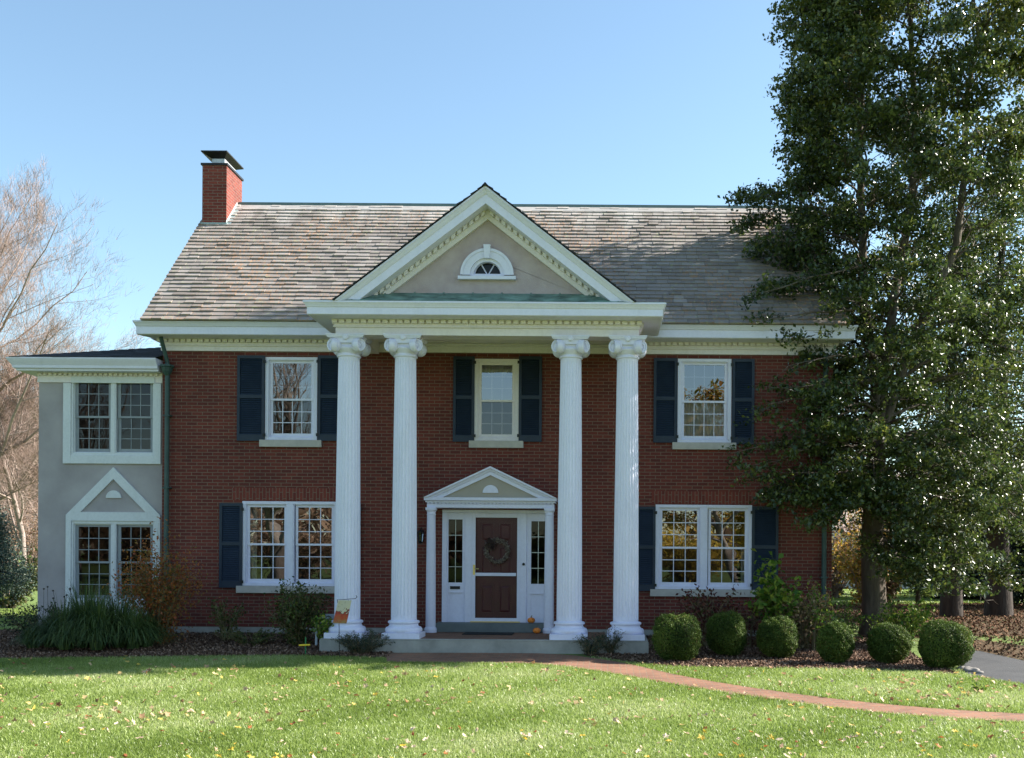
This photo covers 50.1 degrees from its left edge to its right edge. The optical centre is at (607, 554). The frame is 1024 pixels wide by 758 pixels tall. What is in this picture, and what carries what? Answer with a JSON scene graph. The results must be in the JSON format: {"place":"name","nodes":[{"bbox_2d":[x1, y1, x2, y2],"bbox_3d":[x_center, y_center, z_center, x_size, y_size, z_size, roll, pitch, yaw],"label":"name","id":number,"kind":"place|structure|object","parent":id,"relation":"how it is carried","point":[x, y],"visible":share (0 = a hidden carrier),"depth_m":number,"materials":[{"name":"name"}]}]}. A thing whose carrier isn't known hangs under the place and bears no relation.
{"place":"outdoors","nodes":[
{"label":"outdoors","id":0,"kind":"place"},
{"bbox_2d":[0,608,36,629],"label":"grass","id":1,"kind":"structure","parent":0,"point":[8,611],"depth_m":26.71,"materials":[{"name":"green plant"}]},
{"bbox_2d":[0,585,1023,757],"bbox_3d":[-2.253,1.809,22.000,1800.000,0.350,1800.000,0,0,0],"label":"lawn","id":2,"kind":"structure","parent":0,"point":[914,649],"depth_m":13.94,"materials":[{"name":"plant"}]},
{"bbox_2d":[0,548,37,608],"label":"brush","id":3,"kind":"object","parent":2,"relation":"on","point":[3,604],"visible":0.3,"depth_m":30.94,"materials":[{"name":"green plant"}]},
{"bbox_2d":[0,504,37,607],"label":"spruce","id":4,"kind":"object","parent":2,"relation":"on","point":[6,560],"visible":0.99,"depth_m":27.01,"materials":[{"name":"green plant"}]},
{"bbox_2d":[1,511,37,565],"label":"brush","id":5,"kind":"object","parent":2,"relation":"on","point":[19,540],"visible":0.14,"depth_m":52.40,"materials":[{"name":"orange plant"}]},
{"bbox_2d":[0,375,38,530],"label":"bare tree","id":6,"kind":"object","parent":2,"relation":"on","point":[21,473],"visible":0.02,"depth_m":57.70,"materials":[{"name":"brown plant"}]},
{"bbox_2d":[0,408,38,526],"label":"bare tree","id":7,"kind":"object","parent":2,"relation":"on","point":[29,446],"visible":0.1,"depth_m":69.69,"materials":[{"name":"brown plant"}]},
{"bbox_2d":[1,483,37,552],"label":"brush","id":8,"kind":"object","parent":2,"relation":"on","point":[24,515],"visible":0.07,"depth_m":65.97,"materials":[{"name":"orange plant"}]},
{"bbox_2d":[2,493,37,581],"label":"brush","id":9,"kind":"object","parent":2,"relation":"on","point":[29,536],"visible":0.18,"depth_m":55.60,"materials":[{"name":"orange plant"}]},
{"bbox_2d":[3,388,38,538],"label":"bare tree","id":10,"kind":"object","parent":2,"relation":"on","point":[27,461],"depth_m":76.88,"materials":[{"name":"brown plant"}]},
{"bbox_2d":[4,387,38,518],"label":"bare tree","id":11,"kind":"object","parent":2,"relation":"on","point":[14,438],"depth_m":78.49,"materials":[{"name":"brown plant"}]},
{"bbox_2d":[0,338,63,561],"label":"bare tree","id":12,"kind":"object","parent":2,"relation":"on","point":[7,477],"visible":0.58,"depth_m":50.57,"materials":[{"name":"brown plant"}]},
{"bbox_2d":[0,203,138,502],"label":"bare tree","id":13,"kind":"object","parent":2,"relation":"on","point":[40,319],"visible":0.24,"depth_m":60.90,"materials":[{"name":"brown plant"}]},
{"bbox_2d":[0,156,157,501],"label":"bare tree","id":14,"kind":"object","parent":2,"relation":"on","point":[58,330],"visible":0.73,"depth_m":49.24,"materials":[{"name":"brown plant"}]},
{"bbox_2d":[6,150,857,653],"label":"brick house","id":15,"kind":"structure","parent":2,"relation":"on","point":[392,416],"depth_m":22.00,"materials":[{"name":"brick"}]},
{"bbox_2d":[71,383,154,454],"bbox_3d":[-10.028,-2.806,22.150,1.697,1.593,0.140,0,0,0],"label":"window","id":16,"kind":"structure","parent":15,"relation":"in","point":[107,418],"depth_m":22.15,"materials":[{"name":"paint"}]},
{"bbox_2d":[71,521,154,601],"bbox_3d":[-10.028,0.147,22.150,1.697,1.645,0.140,0,0,0],"label":"window","id":17,"kind":"structure","parent":15,"relation":"in","point":[94,544],"depth_m":22.15,"materials":[{"name":"paint"}]},
{"bbox_2d":[236,501,335,593],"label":"window","id":18,"kind":"structure","parent":15,"relation":"in","point":[282,539],"depth_m":22.19,"materials":[{"name":"white paint"}]},
{"bbox_2d":[259,357,321,446],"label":"window","id":19,"kind":"structure","parent":15,"relation":"in","point":[291,383],"depth_m":22.07,"materials":[{"name":"white paint"}]},
{"bbox_2d":[458,244,515,280],"bbox_3d":[-2.211,-5.311,20.087,1.060,0.730,0.325,0,0,0],"label":"lunette window","id":20,"kind":"structure","parent":15,"relation":"in","point":[486,263],"depth_m":19.97,"materials":[{"name":"white paint"}]},
{"bbox_2d":[462,632,513,634],"bbox_3d":[-2.326,1.547,21.275,0.964,0.015,0.550,0,0,0],"label":"door mat","id":21,"kind":"object","parent":15,"relation":"on","point":[488,633],"depth_m":21.18,"materials":[{"name":"fabric"}]},
{"bbox_2d":[469,359,522,447],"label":"window","id":22,"kind":"structure","parent":15,"relation":"in","point":[496,412],"depth_m":22.06,"materials":[{"name":"beige paint"}]},
{"bbox_2d":[475,518,516,617],"bbox_3d":[-2.260,0.296,22.087,0.884,2.117,0.057,0,0,0],"label":"front door","id":23,"kind":"structure","parent":15,"relation":"in","point":[495,596],"depth_m":22.07,"materials":[{"name":"red wood"}]},
{"bbox_2d":[483,538,510,563],"bbox_3d":[-2.225,-0.068,21.944,0.582,0.582,0.105,0,0,0],"label":"wreath","id":24,"kind":"object","parent":23,"relation":"attached to","point":[490,544],"visible":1,"depth_m":21.94,"materials":[{"name":"grey plant"}]},
{"bbox_2d":[471,513,520,620],"bbox_3d":[-2.251,0.265,21.981,0.983,2.195,0.109,0,0,0],"label":"storm door","id":25,"kind":"structure","parent":15,"relation":"in","point":[474,515],"depth_m":21.99,"materials":[{"name":"white paint"}]},
{"bbox_2d":[527,616,534,622],"bbox_3d":[-1.527,1.296,21.780,0.156,0.152,0.148,0,0,0],"label":"pumpkin","id":26,"kind":"object","parent":15,"relation":"on","point":[530,620],"visible":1,"depth_m":21.73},
{"bbox_2d":[533,626,540,632],"bbox_3d":[-1.395,1.479,21.450,0.156,0.152,0.148,0,0,0],"label":"pumpkin","id":27,"kind":"object","parent":15,"relation":"on","point":[536,630],"visible":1,"depth_m":21.40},
{"bbox_2d":[650,505,756,596],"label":"window","id":28,"kind":"structure","parent":15,"relation":"in","point":[710,546],"depth_m":22.23,"materials":[{"name":"white paint"}]},
{"bbox_2d":[672,359,735,449],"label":"window","id":29,"kind":"structure","parent":15,"relation":"in","point":[704,385],"depth_m":22.18,"materials":[{"name":"white paint"}]},
{"bbox_2d":[0,628,954,671],"bbox_3d":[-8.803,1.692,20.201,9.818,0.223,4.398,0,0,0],"label":"mulch bed","id":30,"kind":"object","parent":2,"relation":"on","point":[278,640],"visible":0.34,"depth_m":19.96,"materials":[{"name":"brown wood"}]},
{"bbox_2d":[0,598,73,636],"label":"evergreen shrub","id":31,"kind":"object","parent":30,"relation":"on","point":[19,624],"visible":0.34,"depth_m":20.23,"materials":[{"name":"plant"}]},
{"bbox_2d":[8,572,177,649],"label":"ornamental grass","id":32,"kind":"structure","parent":30,"relation":"on","point":[92,624],"depth_m":19.75,"materials":[{"name":"green plant"}]},
{"bbox_2d":[99,517,221,643],"bbox_3d":[-8.591,0.484,20.569,1.924,2.482,1.971,0,0,45],"label":"deciduous shrub","id":33,"kind":"object","parent":30,"relation":"on","point":[149,592],"visible":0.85,"depth_m":20.45,"materials":[{"name":"orange plant"}]},
{"bbox_2d":[200,597,248,641],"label":"deciduous shrub","id":34,"kind":"object","parent":30,"relation":"on","point":[221,620],"visible":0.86,"depth_m":20.89,"materials":[{"name":"green plant"}]},
{"bbox_2d":[212,625,296,645],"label":"deciduous shrub","id":35,"kind":"object","parent":30,"relation":"on","point":[235,637],"visible":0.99,"depth_m":20.37,"materials":[{"name":"green plant"}]},
{"bbox_2d":[257,576,333,645],"bbox_3d":[-5.800,1.079,20.535,1.527,1.343,1.528,0,0,0],"label":"deciduous shrub","id":36,"kind":"object","parent":30,"relation":"on","point":[296,621],"visible":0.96,"depth_m":20.40,"materials":[{"name":"green plant"}]},
{"bbox_2d":[299,637,309,653],"bbox_3d":[-5.431,1.659,19.508,0.201,0.350,0.030,0,0,0],"label":"sprinkler stake","id":37,"kind":"object","parent":30,"relation":"on","point":[305,644],"visible":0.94,"depth_m":19.49,"materials":[{"name":"yellow plastic"}]},
{"bbox_2d":[306,611,333,639],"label":"deciduous shrub","id":38,"kind":"object","parent":30,"relation":"on","point":[322,627],"visible":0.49,"depth_m":20.08,"materials":[{"name":"green plant"}]},
{"bbox_2d":[315,614,333,644],"bbox_3d":[-5.302,1.445,20.610,0.380,0.611,0.420,0,0,0],"label":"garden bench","id":39,"kind":"object","parent":30,"relation":"on","point":[316,632],"visible":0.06,"depth_m":20.62,"materials":[{"name":"white paint"}]},
{"bbox_2d":[333,596,356,655],"bbox_3d":[-4.637,1.296,19.215,0.422,1.148,0.086,0,0,0],"label":"garden flag","id":40,"kind":"object","parent":30,"relation":"on","point":[342,611],"visible":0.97,"depth_m":19.21,"materials":[{"name":"fabric"}]},
{"bbox_2d":[331,628,394,653],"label":"herb clump","id":41,"kind":"object","parent":30,"relation":"on","point":[365,645],"visible":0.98,"depth_m":19.57,"materials":[{"name":"green plant"}]},
{"bbox_2d":[0,655,1021,728],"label":"fallen leaves","id":42,"kind":"object","parent":2,"relation":"on","point":[615,719],"visible":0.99,"depth_m":14.47,"materials":[{"name":"brown plant"}]},
{"bbox_2d":[386,653,1023,721],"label":"brick walkway","id":43,"kind":"structure","parent":2,"relation":"on","point":[590,663],"depth_m":16.73,"materials":[{"name":"red brick"}]},
{"bbox_2d":[584,636,960,674],"bbox_3d":[2.600,1.779,19.794,6.064,0.237,5.212,0,0,0],"label":"mulch bed","id":44,"kind":"object","parent":2,"relation":"on","point":[951,672],"visible":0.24,"depth_m":19.26,"materials":[{"name":"brown soil"}]},
{"bbox_2d":[572,633,609,654],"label":"herb clump","id":45,"kind":"object","parent":44,"relation":"on","point":[587,646],"visible":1,"depth_m":19.64,"materials":[{"name":"green plant"}]},
{"bbox_2d":[595,625,625,653],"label":"herb clump","id":46,"kind":"object","parent":44,"relation":"on","point":[613,644],"visible":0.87,"depth_m":19.77,"materials":[{"name":"green plant"}]},
{"bbox_2d":[650,612,702,660],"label":"boxwood","id":47,"kind":"object","parent":44,"relation":"on","point":[676,637],"visible":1,"depth_m":18.76,"materials":[{"name":"green plant"}]},
{"bbox_2d":[672,583,744,646],"bbox_3d":[1.901,1.166,20.749,1.372,1.247,1.174,0,0,0],"label":"deciduous shrub","id":48,"kind":"object","parent":44,"relation":"on","point":[701,607],"visible":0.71,"depth_m":20.60,"materials":[{"name":"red plant"}]},
{"bbox_2d":[705,609,747,655],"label":"boxwood","id":49,"kind":"object","parent":44,"relation":"on","point":[726,633],"visible":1,"depth_m":19.50,"materials":[{"name":"green plant"}]},
{"bbox_2d":[725,599,764,646],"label":"deciduous shrub","id":50,"kind":"object","parent":44,"relation":"on","point":[751,627],"visible":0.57,"depth_m":20.67,"materials":[{"name":"green plant"}]},
{"bbox_2d":[755,615,799,657],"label":"boxwood","id":51,"kind":"object","parent":44,"relation":"on","point":[777,636],"visible":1,"depth_m":19.29,"materials":[{"name":"green plant"}]},
{"bbox_2d":[743,548,817,629],"bbox_3d":[3.238,0.847,20.546,1.229,1.917,1.476,0,0,-44],"label":"deciduous shrub","id":52,"kind":"object","parent":44,"relation":"on","point":[771,595],"visible":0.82,"depth_m":20.46,"materials":[{"name":"green plant"}]},
{"bbox_2d":[772,580,836,648],"bbox_3d":[3.683,1.110,20.571,1.272,1.407,1.154,0,0,31],"label":"hydrangea","id":53,"kind":"object","parent":44,"relation":"on","point":[802,631],"visible":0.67,"depth_m":20.41,"materials":[{"name":"green plant"}]},
{"bbox_2d":[787,576,843,649],"bbox_3d":[3.942,1.114,20.405,0.856,1.427,1.026,0,0,-45],"label":"hydrangea","id":54,"kind":"object","parent":44,"relation":"on","point":[817,618],"visible":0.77,"depth_m":20.34,"materials":[{"name":"green plant"}]},
{"bbox_2d":[814,620,855,663],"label":"boxwood","id":55,"kind":"object","parent":44,"relation":"on","point":[835,639],"visible":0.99,"depth_m":18.61,"materials":[{"name":"green plant"}]},
{"bbox_2d":[825,595,869,640],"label":"deciduous shrub","id":56,"kind":"object","parent":44,"relation":"on","point":[848,622],"visible":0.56,"depth_m":21.07,"materials":[{"name":"green plant"}]},
{"bbox_2d":[865,622,913,664],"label":"boxwood","id":57,"kind":"object","parent":44,"relation":"on","point":[888,642],"visible":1,"depth_m":18.64,"materials":[{"name":"green plant"}]},
{"bbox_2d":[866,590,944,643],"bbox_3d":[5.801,1.246,21.132,1.548,1.076,1.315,0,0,0],"label":"deciduous shrub","id":58,"kind":"object","parent":44,"relation":"on","point":[912,620],"visible":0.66,"depth_m":20.95,"materials":[{"name":"green plant"}]},
{"bbox_2d":[917,618,976,668],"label":"boxwood","id":59,"kind":"object","parent":44,"relation":"on","point":[943,644],"visible":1,"depth_m":17.95,"materials":[{"name":"green plant"}]},
{"bbox_2d":[831,514,859,597],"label":"autumn shrub","id":60,"kind":"object","parent":2,"relation":"on","point":[836,588],"visible":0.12,"depth_m":41.68,"materials":[{"name":"orange plant"}]},
{"bbox_2d":[833,510,903,594],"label":"autumn shrub","id":61,"kind":"object","parent":2,"relation":"on","point":[853,525],"visible":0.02,"depth_m":45.82,"materials":[{"name":"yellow plant"}]},
{"bbox_2d":[717,0,1023,634],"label":"evergreen tree","id":62,"kind":"object","parent":2,"relation":"on","point":[837,42],"visible":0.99,"depth_m":21.59,"materials":[{"name":"green plant"}]},
{"bbox_2d":[845,552,907,602],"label":"autumn shrub","id":63,"kind":"object","parent":2,"relation":"on","point":[890,584],"visible":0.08,"depth_m":37.62,"materials":[{"name":"orange plant"}]},
{"bbox_2d":[832,475,963,588],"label":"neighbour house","id":64,"kind":"structure","parent":2,"relation":"on","point":[856,541],"depth_m":56.00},
{"bbox_2d":[897,537,940,602],"bbox_3d":[10.772,-0.221,37.877,3.094,4.093,3.058,0,0,32],"label":"evergreen tree","id":65,"kind":"object","parent":2,"relation":"on","point":[917,597],"depth_m":37.94,"materials":[{"name":"green plant"}]},
{"bbox_2d":[963,666,979,671],"bbox_3d":[5.919,1.895,17.754,0.283,0.142,0.208,0,0,0],"label":"stone","id":66,"kind":"object","parent":2,"relation":"on","point":[969,669],"visible":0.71,"depth_m":17.67,"materials":[{"name":"grey stone"}]},
{"bbox_2d":[972,683,986,690],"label":"grass tuft","id":67,"kind":"object","parent":2,"relation":"on","point":[983,688],"visible":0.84,"depth_m":15.38,"materials":[{"name":"green plant"}]},
{"bbox_2d":[0,0,1023,518],"label":"sky","id":68,"kind":"structure","parent":0,"point":[598,102],"materials":[{"name":"blue"}]},
{"bbox_2d":[831,589,983,604],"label":"grass","id":69,"kind":"structure","parent":0,"point":[908,599],"depth_m":40.34,"materials":[{"name":"green plant"}]},
{"bbox_2d":[831,602,1023,659],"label":"leaf litter ground","id":70,"kind":"structure","parent":0,"point":[1016,651],"depth_m":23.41,"materials":[{"name":"brown plant"}]},
{"bbox_2d":[832,508,896,605],"bbox_3d":[8.553,-0.070,35.935,2.714,3.644,3.390,0,0,-23],"label":"autumn shrub","id":71,"kind":"object","parent":70,"relation":"on","point":[854,571],"visible":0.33,"depth_m":35.85,"materials":[{"name":"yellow plant"}]},
{"bbox_2d":[851,181,1023,616],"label":"evergreen tree","id":72,"kind":"object","parent":70,"relation":"on","point":[950,604],"visible":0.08,"depth_m":29.68,"materials":[{"name":"green plant"}]},
{"bbox_2d":[894,163,1023,616],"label":"evergreen tree","id":73,"kind":"object","parent":70,"relation":"on","point":[1003,600],"visible":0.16,"depth_m":30.14,"materials":[{"name":"green plant"}]},
{"bbox_2d":[910,413,1023,599],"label":"conifer","id":74,"kind":"object","parent":70,"relation":"on","point":[965,596],"visible":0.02,"depth_m":41.17,"materials":[{"name":"green plant"}]},
{"bbox_2d":[967,438,1023,605],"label":"conifer","id":75,"kind":"object","parent":70,"relation":"on","point":[1013,546],"visible":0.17,"depth_m":35.80,"materials":[{"name":"green plant"}]},
{"bbox_2d":[962,650,1023,682],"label":"driveway","id":76,"kind":"structure","parent":0,"point":[996,667],"depth_m":18.49,"materials":[{"name":"grey asphalt"}]}
]}

